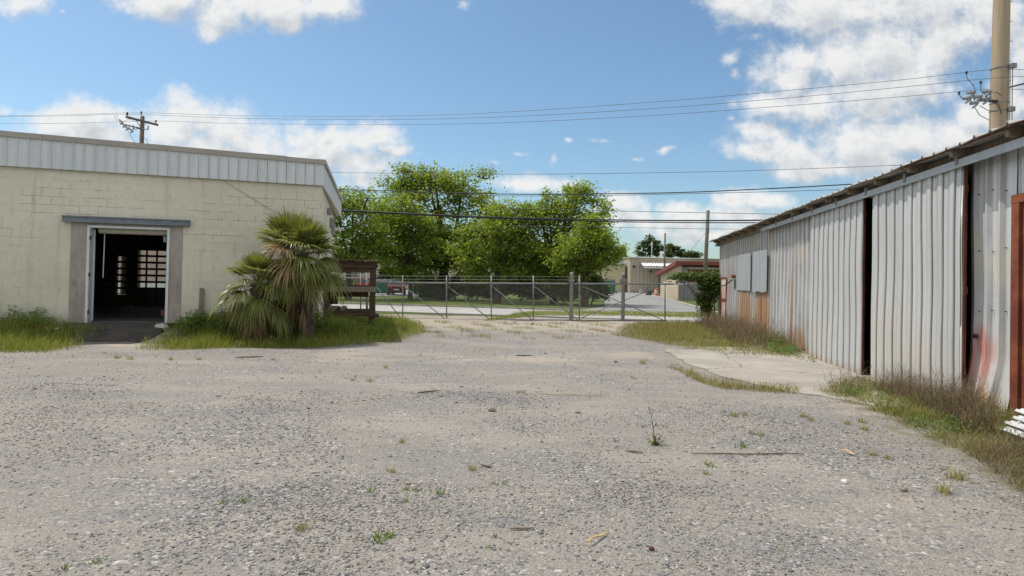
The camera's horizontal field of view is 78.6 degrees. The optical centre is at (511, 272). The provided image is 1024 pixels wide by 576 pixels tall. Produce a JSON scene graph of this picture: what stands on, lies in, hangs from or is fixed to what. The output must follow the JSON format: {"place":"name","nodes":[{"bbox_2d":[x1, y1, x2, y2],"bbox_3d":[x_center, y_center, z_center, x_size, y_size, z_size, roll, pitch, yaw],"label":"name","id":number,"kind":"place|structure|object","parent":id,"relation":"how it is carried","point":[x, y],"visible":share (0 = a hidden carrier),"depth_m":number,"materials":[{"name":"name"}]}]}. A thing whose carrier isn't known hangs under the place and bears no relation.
{"place":"outdoors","nodes":[
{"label":"outdoors","id":0,"kind":"place"},
{"bbox_2d":[333,260,492,285],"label":"pale warehouse","id":1,"kind":"structure","parent":0,"point":[450,274],"depth_m":150.00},
{"bbox_2d":[118,286,717,316],"bbox_3d":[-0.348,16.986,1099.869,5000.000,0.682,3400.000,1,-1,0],"label":"ground","id":2,"kind":"structure","parent":0,"point":[526,302],"depth_m":46.63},
{"bbox_2d":[114,111,158,283],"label":"utility pole","id":3,"kind":"object","parent":2,"relation":"on","point":[141,125],"visible":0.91,"depth_m":41.98,"materials":[{"name":"wood"}]},
{"bbox_2d":[18,69,1023,115],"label":"power line","id":4,"kind":"object","parent":3,"relation":"attached to","point":[592,106],"visible":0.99,"depth_m":31.95,"materials":[{"name":"metal"}]},
{"bbox_2d":[27,89,1022,124],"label":"power line","id":5,"kind":"object","parent":3,"relation":"attached to","point":[531,121],"visible":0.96,"depth_m":34.53,"materials":[{"name":"metal"}]},
{"bbox_2d":[118,250,165,292],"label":"window","id":6,"kind":"structure","parent":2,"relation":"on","point":[160,272],"depth_m":51.93,"materials":[{"name":"glass"}]},
{"bbox_2d":[333,185,407,299],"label":"street tree","id":7,"kind":"object","parent":2,"relation":"on","point":[365,244],"visible":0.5,"depth_m":46.60,"materials":[{"name":"green plant"}]},
{"bbox_2d":[376,265,406,281],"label":"shrub","id":8,"kind":"object","parent":2,"relation":"on","point":[381,274],"visible":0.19,"depth_m":71.49,"materials":[{"name":"green plant"}]},
{"bbox_2d":[375,290,416,295],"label":"parking lot","id":9,"kind":"structure","parent":2,"relation":"on","point":[398,294],"depth_m":62.27,"materials":[{"name":"concrete"}]},
{"bbox_2d":[351,277,369,284],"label":"parked van","id":10,"kind":"object","parent":9,"relation":"on","point":[363,281],"visible":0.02,"depth_m":81.36,"materials":[{"name":"white paint"}]},
{"bbox_2d":[376,279,395,294],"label":"dumpster","id":11,"kind":"object","parent":9,"relation":"on","point":[381,287],"visible":0.36,"depth_m":61.02,"materials":[{"name":"green metal"}]},
{"bbox_2d":[387,281,406,294],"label":"parked car","id":12,"kind":"object","parent":9,"relation":"on","point":[395,288],"visible":0.78,"depth_m":60.30,"materials":[{"name":"red paint"}]},
{"bbox_2d":[357,188,457,299],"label":"street tree","id":13,"kind":"object","parent":2,"relation":"on","point":[415,245],"visible":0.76,"depth_m":49.27,"materials":[{"name":"green plant"}]},
{"bbox_2d":[408,273,434,297],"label":"shrub","id":14,"kind":"object","parent":2,"relation":"on","point":[414,291],"visible":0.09,"depth_m":55.56,"materials":[{"name":"green plant"}]},
{"bbox_2d":[354,160,516,298],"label":"street tree","id":15,"kind":"object","parent":2,"relation":"on","point":[444,179],"visible":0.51,"depth_m":52.29,"materials":[{"name":"green plant"}]},
{"bbox_2d":[412,269,477,299],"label":"shrub","id":16,"kind":"object","parent":2,"relation":"on","point":[437,291],"visible":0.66,"depth_m":50.58,"materials":[{"name":"green plant"}]},
{"bbox_2d":[338,302,566,309],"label":"kerb","id":17,"kind":"structure","parent":2,"relation":"on","point":[458,306],"depth_m":36.05,"materials":[{"name":"concrete"}]},
{"bbox_2d":[458,269,506,300],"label":"shrub","id":18,"kind":"object","parent":2,"relation":"on","point":[481,289],"visible":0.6,"depth_m":49.53,"materials":[{"name":"green plant"}]},
{"bbox_2d":[482,273,514,298],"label":"shrub","id":19,"kind":"object","parent":2,"relation":"on","point":[505,295],"visible":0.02,"depth_m":57.08,"materials":[{"name":"green plant"}]},
{"bbox_2d":[441,191,557,302],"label":"street tree","id":20,"kind":"object","parent":2,"relation":"on","point":[500,261],"visible":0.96,"depth_m":45.47,"materials":[{"name":"green plant"}]},
{"bbox_2d":[494,268,550,301],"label":"shrub","id":21,"kind":"object","parent":2,"relation":"on","point":[523,291],"visible":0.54,"depth_m":49.46,"materials":[{"name":"green plant"}]},
{"bbox_2d":[517,281,549,299],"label":"shrub","id":22,"kind":"object","parent":2,"relation":"on","point":[531,298],"visible":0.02,"depth_m":56.83,"materials":[{"name":"green plant"}]},
{"bbox_2d":[497,176,621,303],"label":"street tree","id":23,"kind":"object","parent":2,"relation":"on","point":[576,200],"visible":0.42,"depth_m":46.44,"materials":[{"name":"green plant"}]},
{"bbox_2d":[550,277,581,304],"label":"shrub","id":24,"kind":"object","parent":2,"relation":"on","point":[564,295],"visible":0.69,"depth_m":45.67,"materials":[{"name":"green plant"}]},
{"bbox_2d":[547,275,598,300],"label":"shrub","id":25,"kind":"object","parent":2,"relation":"on","point":[589,295],"visible":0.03,"depth_m":55.46,"materials":[{"name":"green plant"}]},
{"bbox_2d":[542,262,625,291],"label":"block annex","id":26,"kind":"object","parent":2,"relation":"on","point":[616,275],"visible":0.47,"depth_m":113.01,"materials":[{"name":"concrete"}]},
{"bbox_2d":[539,209,629,306],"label":"street tree","id":27,"kind":"object","parent":2,"relation":"on","point":[574,254],"visible":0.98,"depth_m":42.42,"materials":[{"name":"green plant"}]},
{"bbox_2d":[577,272,616,304],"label":"shrub","id":28,"kind":"object","parent":2,"relation":"on","point":[594,279],"visible":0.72,"depth_m":45.61,"materials":[{"name":"green plant"}]},
{"bbox_2d":[633,234,663,256],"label":"pine tree","id":29,"kind":"object","parent":2,"relation":"on","point":[657,245],"visible":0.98,"depth_m":189.41,"materials":[{"name":"green plant"}]},
{"bbox_2d":[664,233,665,266],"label":"metal pole","id":30,"kind":"object","parent":2,"relation":"on","point":[664,249],"visible":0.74,"depth_m":95.96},
{"bbox_2d":[620,257,719,292],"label":"metal warehouse","id":31,"kind":"structure","parent":2,"relation":"on","point":[641,269],"depth_m":110.00,"materials":[{"name":"metal"}]},
{"bbox_2d":[658,242,684,257],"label":"pine tree","id":32,"kind":"object","parent":2,"relation":"on","point":[672,250],"visible":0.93,"depth_m":188.88,"materials":[{"name":"green plant"}]},
{"bbox_2d":[653,295,716,311],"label":"driveway kerb","id":33,"kind":"structure","parent":2,"relation":"on","point":[691,305],"depth_m":54.52,"materials":[{"name":"concrete"}]},
{"bbox_2d":[655,261,719,299],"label":"maroon shelter","id":34,"kind":"object","parent":2,"relation":"on","point":[681,266],"visible":0.22,"depth_m":65.76,"materials":[{"name":"beige paint"}]},
{"bbox_2d":[682,250,703,257],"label":"pine tree","id":35,"kind":"object","parent":2,"relation":"on","point":[691,254],"visible":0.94,"depth_m":189.09,"materials":[{"name":"green plant"}]},
{"bbox_2d":[678,282,717,300],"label":"slat fence","id":36,"kind":"object","parent":2,"relation":"on","point":[681,293],"visible":0.23,"depth_m":63.43,"materials":[{"name":"metal"}]},
{"bbox_2d":[690,210,709,272],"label":"utility pole","id":37,"kind":"object","parent":2,"relation":"on","point":[705,267],"visible":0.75,"depth_m":47.94,"materials":[{"name":"wood"}]},
{"bbox_2d":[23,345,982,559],"bbox_3d":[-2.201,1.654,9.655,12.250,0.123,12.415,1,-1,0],"label":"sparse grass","id":38,"kind":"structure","parent":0,"point":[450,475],"depth_m":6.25,"materials":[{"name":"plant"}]},
{"bbox_2d":[0,314,1023,575],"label":"gravel yard","id":39,"kind":"structure","parent":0,"point":[232,370],"depth_m":5.46,"materials":[{"name":"gravel"}]},
{"bbox_2d":[0,305,55,330],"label":"broadleaf weeds","id":40,"kind":"object","parent":39,"relation":"on","point":[26,318],"visible":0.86,"depth_m":14.70,"materials":[{"name":"green plant"}]},
{"bbox_2d":[64,322,169,344],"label":"entrance ramp","id":41,"kind":"structure","parent":39,"relation":"on","point":[122,333],"depth_m":14.79,"materials":[{"name":"concrete"}]},
{"bbox_2d":[155,323,167,331],"bbox_3d":[-8.742,1.402,15.599,0.364,0.299,0.395,1,-1,0],"label":"rock","id":42,"kind":"object","parent":39,"relation":"on","point":[161,325],"visible":0.53,"depth_m":15.49,"materials":[{"name":"stone"}]},
{"bbox_2d":[0,130,343,328],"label":"block building","id":43,"kind":"structure","parent":39,"relation":"on","point":[79,216],"depth_m":15.86,"materials":[{"name":"concrete"}]},
{"bbox_2d":[87,229,95,320],"bbox_3d":[-10.712,0.059,16.001,0.105,2.285,1.315,2,-1,-30],"label":"door leaf","id":44,"kind":"structure","parent":43,"relation":"in","point":[90,237],"depth_m":15.67,"materials":[{"name":"paint"}]},
{"bbox_2d":[198,288,203,325],"bbox_3d":[-7.933,0.894,15.961,0.100,1.000,0.120,1,-1,-14],"label":"wooden stake","id":45,"kind":"object","parent":39,"relation":"on","point":[201,298],"visible":0.64,"depth_m":15.96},
{"bbox_2d":[0,306,426,352],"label":"grass strip","id":46,"kind":"object","parent":39,"relation":"on","point":[68,339],"depth_m":14.60,"materials":[{"name":"plant"}]},
{"bbox_2d":[0,316,426,351],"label":"broadleaf weeds","id":47,"kind":"object","parent":39,"relation":"on","point":[407,320],"visible":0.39,"depth_m":14.52,"materials":[{"name":"green plant"}]},
{"bbox_2d":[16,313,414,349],"bbox_3d":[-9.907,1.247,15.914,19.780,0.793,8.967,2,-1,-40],"label":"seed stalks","id":48,"kind":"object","parent":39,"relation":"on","point":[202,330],"visible":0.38,"depth_m":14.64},
{"bbox_2d":[236,356,262,357],"bbox_3d":[-5.080,1.630,12.107,0.503,0.030,0.046,2,-1,-38],"label":"stick","id":49,"kind":"object","parent":39,"relation":"on","point":[248,356],"visible":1,"depth_m":12.09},
{"bbox_2d":[208,250,298,346],"bbox_3d":[-6.128,0.752,14.892,1.989,2.634,1.819,1,-1,0],"label":"fan palm","id":50,"kind":"object","parent":39,"relation":"on","point":[255,309],"visible":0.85,"depth_m":14.63,"materials":[{"name":"green plant"}]},
{"bbox_2d":[174,308,396,336],"bbox_3d":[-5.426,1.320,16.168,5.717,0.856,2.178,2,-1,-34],"label":"broadleaf weeds","id":51,"kind":"object","parent":39,"relation":"on","point":[317,316],"visible":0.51,"depth_m":15.90,"materials":[{"name":"green plant"}]},
{"bbox_2d":[248,205,327,336],"bbox_3d":[-5.506,0.199,15.542,1.850,3.821,1.697,2,-1,-34],"label":"fan palm","id":52,"kind":"object","parent":39,"relation":"on","point":[275,222],"visible":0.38,"depth_m":15.44,"materials":[{"name":"green plant"}]},
{"bbox_2d":[292,517,311,532],"bbox_3d":[-1.307,1.584,3.929,0.144,0.074,0.140,1,-1,38],"label":"grass tuft","id":53,"kind":"object","parent":39,"relation":"on","point":[302,527],"visible":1,"depth_m":3.93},
{"bbox_2d":[251,211,354,341],"bbox_3d":[-5.145,0.164,15.303,2.322,3.363,2.348,2,-1,-33],"label":"fan palm","id":54,"kind":"object","parent":39,"relation":"on","point":[305,284],"visible":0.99,"depth_m":14.96,"materials":[{"name":"green plant"}]},
{"bbox_2d":[323,259,378,325],"bbox_3d":[-5.200,0.759,19.775,1.949,2.422,1.550,1,-1,-14],"label":"timber rack","id":55,"kind":"object","parent":39,"relation":"on","point":[369,291],"visible":0.56,"depth_m":19.33,"materials":[{"name":"wood"}]},
{"bbox_2d":[332,273,369,308],"bbox_3d":[-7.030,0.930,25.387,2.607,1.986,0.100,1,-1,0],"label":"chain link fence","id":56,"kind":"object","parent":39,"relation":"on","point":[366,281],"visible":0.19,"depth_m":25.38,"materials":[{"name":"metal"}]},
{"bbox_2d":[372,528,391,543],"bbox_3d":[-0.791,1.598,3.804,0.138,0.075,0.126,1,-1,-3],"label":"broadleaf sprout","id":57,"kind":"object","parent":39,"relation":"on","point":[377,536],"visible":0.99,"depth_m":3.81,"materials":[{"name":"green plant"}]},
{"bbox_2d":[381,528,395,538],"bbox_3d":[-0.762,1.610,3.857,0.092,0.055,0.101,2,-1,-33],"label":"broadleaf sprout","id":58,"kind":"object","parent":39,"relation":"on","point":[391,536],"visible":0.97,"depth_m":3.85,"materials":[{"name":"green plant"}]},
{"bbox_2d":[468,464,479,470],"bbox_3d":[-0.325,1.658,5.353,0.158,0.081,0.154,0,-1,41],"label":"grass tuft","id":59,"kind":"object","parent":39,"relation":"on","point":[475,467],"visible":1,"depth_m":5.35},
{"bbox_2d":[511,527,532,529],"bbox_3d":[0.065,1.651,4.043,0.146,0.015,0.018,1,-1,-3],"label":"stick","id":60,"kind":"object","parent":39,"relation":"on","point":[522,528],"visible":1,"depth_m":4.04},
{"bbox_2d":[543,393,594,395],"bbox_3d":[0.837,1.731,8.865,0.959,0.020,0.066,1,-1,14],"label":"stick","id":61,"kind":"object","parent":39,"relation":"on","point":[568,394],"visible":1,"depth_m":8.89,"materials":[{"name":"wood"}]},
{"bbox_2d":[569,272,574,320],"bbox_3d":[2.487,1.099,26.286,0.220,2.239,0.295,1,-1,0],"label":"gate post","id":62,"kind":"object","parent":39,"relation":"on","point":[571,280],"visible":0.92,"depth_m":26.17,"materials":[{"name":"metal"}]},
{"bbox_2d":[376,275,696,321],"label":"sliding gate","id":63,"kind":"structure","parent":62,"relation":"attached to","point":[506,283],"depth_m":26.15,"materials":[{"name":"metal"}]},
{"bbox_2d":[586,532,606,542],"bbox_3d":[0.526,1.642,3.895,0.020,0.030,0.236,0,-1,41],"label":"bark chip","id":64,"kind":"object","parent":39,"relation":"on","point":[594,536],"visible":1,"depth_m":3.88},
{"bbox_2d":[620,273,625,320],"bbox_3d":[4.698,1.141,26.514,0.220,2.251,0.295,1,-1,0],"label":"gate post","id":65,"kind":"object","parent":39,"relation":"on","point":[623,280],"visible":0.89,"depth_m":26.40,"materials":[{"name":"metal"}]},
{"bbox_2d":[625,449,642,452],"bbox_3d":[1.168,1.712,6.002,0.167,0.021,0.029,1,-1,18],"label":"stick","id":66,"kind":"object","parent":39,"relation":"on","point":[629,450],"visible":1,"depth_m":6.00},
{"bbox_2d":[644,407,668,445],"bbox_3d":[1.447,1.552,6.334,0.267,0.382,0.238,1,-1,29],"label":"weed plant","id":67,"kind":"object","parent":39,"relation":"on","point":[655,442],"visible":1,"depth_m":6.33,"materials":[{"name":"green plant"}]},
{"bbox_2d":[663,268,720,321],"bbox_3d":[7.499,1.027,25.680,2.660,2.471,1.275,1,-1,0],"label":"vine bush","id":68,"kind":"object","parent":39,"relation":"on","point":[708,283],"visible":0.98,"depth_m":25.50,"materials":[{"name":"green plant"}]},
{"bbox_2d":[666,284,718,321],"bbox_3d":[7.677,1.241,26.534,2.189,1.677,0.202,1,-1,12],"label":"chain link fence","id":69,"kind":"object","parent":39,"relation":"on","point":[689,303],"visible":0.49,"depth_m":26.67,"materials":[{"name":"metal"}]},
{"bbox_2d":[626,319,814,361],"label":"broadleaf weeds","id":70,"kind":"object","parent":39,"relation":"on","point":[712,344],"visible":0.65,"depth_m":17.87,"materials":[{"name":"green plant"}]},
{"bbox_2d":[667,362,802,392],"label":"slab edge grass","id":71,"kind":"structure","parent":39,"relation":"on","point":[722,383],"depth_m":9.92,"materials":[{"name":"plant"}]},
{"bbox_2d":[735,440,748,449],"bbox_3d":[2.288,1.712,6.259,0.134,0.080,0.147,2,-1,-34],"label":"broadleaf sprout","id":72,"kind":"object","parent":39,"relation":"on","point":[742,445],"visible":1,"depth_m":6.24,"materials":[{"name":"green plant"}]},
{"bbox_2d":[694,308,800,349],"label":"dry stems","id":73,"kind":"object","parent":39,"relation":"on","point":[742,336],"depth_m":18.19,"materials":[{"name":"plant"}]},
{"bbox_2d":[694,453,802,454],"bbox_3d":[2.244,1.730,5.995,1.055,0.039,0.028,1,-1,3],"label":"stick","id":74,"kind":"object","parent":39,"relation":"on","point":[748,453],"visible":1,"depth_m":5.98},
{"bbox_2d":[665,346,915,407],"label":"concrete slab","id":75,"kind":"structure","parent":39,"relation":"on","point":[768,368],"depth_m":11.92,"materials":[{"name":"concrete"}]},
{"bbox_2d":[755,331,799,355],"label":"broadleaf weeds","id":76,"kind":"object","parent":75,"relation":"on","point":[789,348],"visible":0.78,"depth_m":14.79,"materials":[{"name":"green plant"}]},
{"bbox_2d":[817,362,878,395],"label":"dry stems","id":77,"kind":"object","parent":75,"relation":"on","point":[848,382],"depth_m":9.60,"materials":[{"name":"plant"}]},
{"bbox_2d":[828,375,1023,476],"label":"broadleaf weeds","id":78,"kind":"object","parent":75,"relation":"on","point":[946,424],"visible":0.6,"depth_m":7.26,"materials":[{"name":"green plant"}]},
{"bbox_2d":[865,361,1023,437],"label":"dry stems","id":79,"kind":"object","parent":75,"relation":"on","point":[967,393],"depth_m":7.55,"materials":[{"name":"plant"}]},
{"bbox_2d":[709,119,1023,415],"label":"metal shed","id":80,"kind":"structure","parent":39,"relation":"on","point":[919,263],"depth_m":9.78,"materials":[{"name":"metal"}]},
{"bbox_2d":[720,277,726,321],"bbox_3d":[8.314,1.110,24.634,0.045,1.842,1.070,1,-1,8],"label":"rusty door","id":81,"kind":"structure","parent":80,"relation":"in","point":[723,289],"depth_m":24.64,"materials":[{"name":"metal"}]},
{"bbox_2d":[737,253,750,290],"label":"window cover","id":82,"kind":"structure","parent":80,"relation":"in","point":[744,260],"depth_m":21.08,"materials":[{"name":"metal"}]},
{"bbox_2d":[752,249,766,292],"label":"window cover","id":83,"kind":"structure","parent":80,"relation":"in","point":[759,261],"depth_m":18.94,"materials":[{"name":"metal"}]},
{"bbox_2d":[809,199,866,374],"bbox_3d":[6.609,0.310,12.828,0.112,3.254,2.896,1,-1,8],"label":"sliding door","id":84,"kind":"structure","parent":80,"relation":"in","point":[837,267],"depth_m":12.54,"materials":[{"name":"metal"}]},
{"bbox_2d":[871,166,968,396],"bbox_3d":[6.130,0.266,9.583,0.108,3.292,2.800,1,-1,8],"label":"sliding door","id":85,"kind":"structure","parent":80,"relation":"in","point":[919,289],"depth_m":9.27,"materials":[{"name":"metal"}]},
{"bbox_2d":[1021,202,1023,415],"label":"side door","id":86,"kind":"structure","parent":80,"relation":"in","point":[1022,346],"depth_m":7.31,"materials":[{"name":"metal"}]},
{"bbox_2d":[864,448,881,456],"bbox_3d":[3.409,1.696,5.913,0.158,0.081,0.154,1,-1,-16],"label":"grass tuft","id":87,"kind":"object","parent":39,"relation":"on","point":[874,454],"visible":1,"depth_m":5.92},
{"bbox_2d":[900,486,907,491],"bbox_3d":[3.095,1.711,4.944,0.059,0.048,0.058,1,-1,0],"label":"rock","id":88,"kind":"object","parent":39,"relation":"on","point":[903,488],"visible":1,"depth_m":4.93,"materials":[{"name":"stone"}]},
{"bbox_2d":[932,476,959,495],"bbox_3d":[3.377,1.670,4.919,0.223,0.118,0.230,1,-1,13],"label":"grass tuft","id":89,"kind":"object","parent":39,"relation":"on","point":[943,489],"visible":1,"depth_m":4.90,"materials":[{"name":"plant"}]},
{"bbox_2d":[933,463,977,480],"bbox_3d":[3.694,1.657,5.203,0.274,0.140,0.265,1,-1,-17],"label":"grass tuft","id":90,"kind":"object","parent":39,"relation":"on","point":[951,476],"visible":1,"depth_m":5.22,"materials":[{"name":"plant"}]},
{"bbox_2d":[944,418,1023,492],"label":"dry stems","id":91,"kind":"object","parent":39,"relation":"on","point":[1002,461],"depth_m":5.69,"materials":[{"name":"plant"}]},
{"bbox_2d":[958,0,1023,128],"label":"concrete pole","id":92,"kind":"object","parent":39,"relation":"on","point":[1000,107],"visible":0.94,"depth_m":26.86,"materials":[{"name":"concrete"}]},
{"bbox_2d":[6,76,1023,119],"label":"power line","id":93,"kind":"object","parent":92,"relation":"attached to","point":[550,114],"visible":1,"depth_m":32.08,"materials":[{"name":"metal"}]},
{"bbox_2d":[331,165,896,173],"bbox_3d":[1.488,-5.664,33.664,43.294,1.132,0.022,1,-1,18],"label":"power line","id":94,"kind":"object","parent":92,"relation":"attached to","point":[654,172],"visible":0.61,"depth_m":31.48,"materials":[{"name":"metal"}]},
{"bbox_2d":[1000,426,1023,438],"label":"roofing sheet","id":95,"kind":"object","parent":39,"relation":"on","point":[1013,431],"visible":0.47,"depth_m":6.36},
{"bbox_2d":[1004,420,1023,429],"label":"roofing sheet","id":96,"kind":"object","parent":95,"relation":"on","point":[1017,424],"visible":0.96,"depth_m":6.39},
{"bbox_2d":[1013,415,1023,421],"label":"roofing sheet","id":97,"kind":"object","parent":96,"relation":"on","point":[1018,418],"visible":0.88,"depth_m":6.40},
{"bbox_2d":[1015,408,1023,414],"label":"roofing sheet","id":98,"kind":"object","parent":97,"relation":"on","point":[1021,411],"visible":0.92,"depth_m":6.46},
{"bbox_2d":[0,0,1023,260],"label":"sky","id":99,"kind":"structure","parent":0,"point":[303,66],"materials":[{"name":"blue"}]},
{"bbox_2d":[332,304,698,320],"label":"road","id":100,"kind":"structure","parent":0,"point":[441,310],"depth_m":31.02,"materials":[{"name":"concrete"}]},
{"bbox_2d":[414,318,626,339],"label":"sparse grass","id":101,"kind":"structure","parent":0,"point":[482,335],"depth_m":20.84,"materials":[{"name":"plant"}]},
{"bbox_2d":[341,211,756,222],"bbox_3d":[-0.567,-3.276,34.081,34.240,1.457,0.047,1,-1,18],"label":"telephone cable","id":102,"kind":"object","parent":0,"point":[557,220],"visible":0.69,"depth_m":33.03,"materials":[{"name":"rubber"}]},
{"bbox_2d":[341,210,762,220],"bbox_3d":[-0.568,-3.362,34.082,34.240,1.376,0.065,1,-1,18],"label":"telephone cable","id":103,"kind":"object","parent":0,"point":[545,218],"visible":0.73,"depth_m":33.22,"materials":[{"name":"rubber"}]},
{"bbox_2d":[338,184,850,194],"bbox_3d":[0.411,-4.666,33.892,39.082,1.121,0.047,1,-1,18],"label":"power line","id":104,"kind":"object","parent":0,"point":[604,193],"visible":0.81,"depth_m":32.34,"materials":[{"name":"metal"}]},
{"bbox_2d":[349,189,839,195],"bbox_3d":[-0.112,-4.610,34.112,38.035,1.095,0.024,1,-1,18],"label":"power line","id":105,"kind":"object","parent":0,"point":[603,195],"visible":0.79,"depth_m":32.40,"materials":[{"name":"metal"}]},
{"bbox_2d":[482,309,717,320],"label":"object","id":106,"kind":"structure","parent":0,"point":[576,312],"depth_m":30.80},
{"bbox_2d":[552,226,691,228],"bbox_3d":[6.807,-2.321,32.167,14.324,0.311,0.018,1,-1,18],"label":"power line","id":107,"kind":"object","parent":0,"point":[622,227],"visible":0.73,"depth_m":32.48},
{"bbox_2d":[519,208,755,213],"bbox_3d":[7.966,-3.120,31.807,16.770,0.625,0.024,1,-1,18],"label":"power line","id":108,"kind":"object","parent":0,"point":[641,211],"visible":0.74,"depth_m":32.21,"materials":[{"name":"metal"}]},
{"bbox_2d":[581,292,700,311],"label":"driveway","id":109,"kind":"structure","parent":0,"point":[653,302],"depth_m":47.65,"materials":[{"name":"concrete"}]},
{"bbox_2d":[604,279,615,291],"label":"dumpster","id":110,"kind":"object","parent":109,"relation":"on","point":[610,281],"visible":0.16,"depth_m":104.11,"materials":[{"name":"green metal"}]},
{"bbox_2d":[612,316,819,361],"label":"rough grass","id":111,"kind":"structure","parent":0,"point":[678,326],"depth_m":18.80,"materials":[{"name":"plant"}]},
{"bbox_2d":[814,371,1023,487],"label":"rough grass","id":112,"kind":"structure","parent":0,"point":[938,434],"depth_m":7.35,"materials":[{"name":"plant"}]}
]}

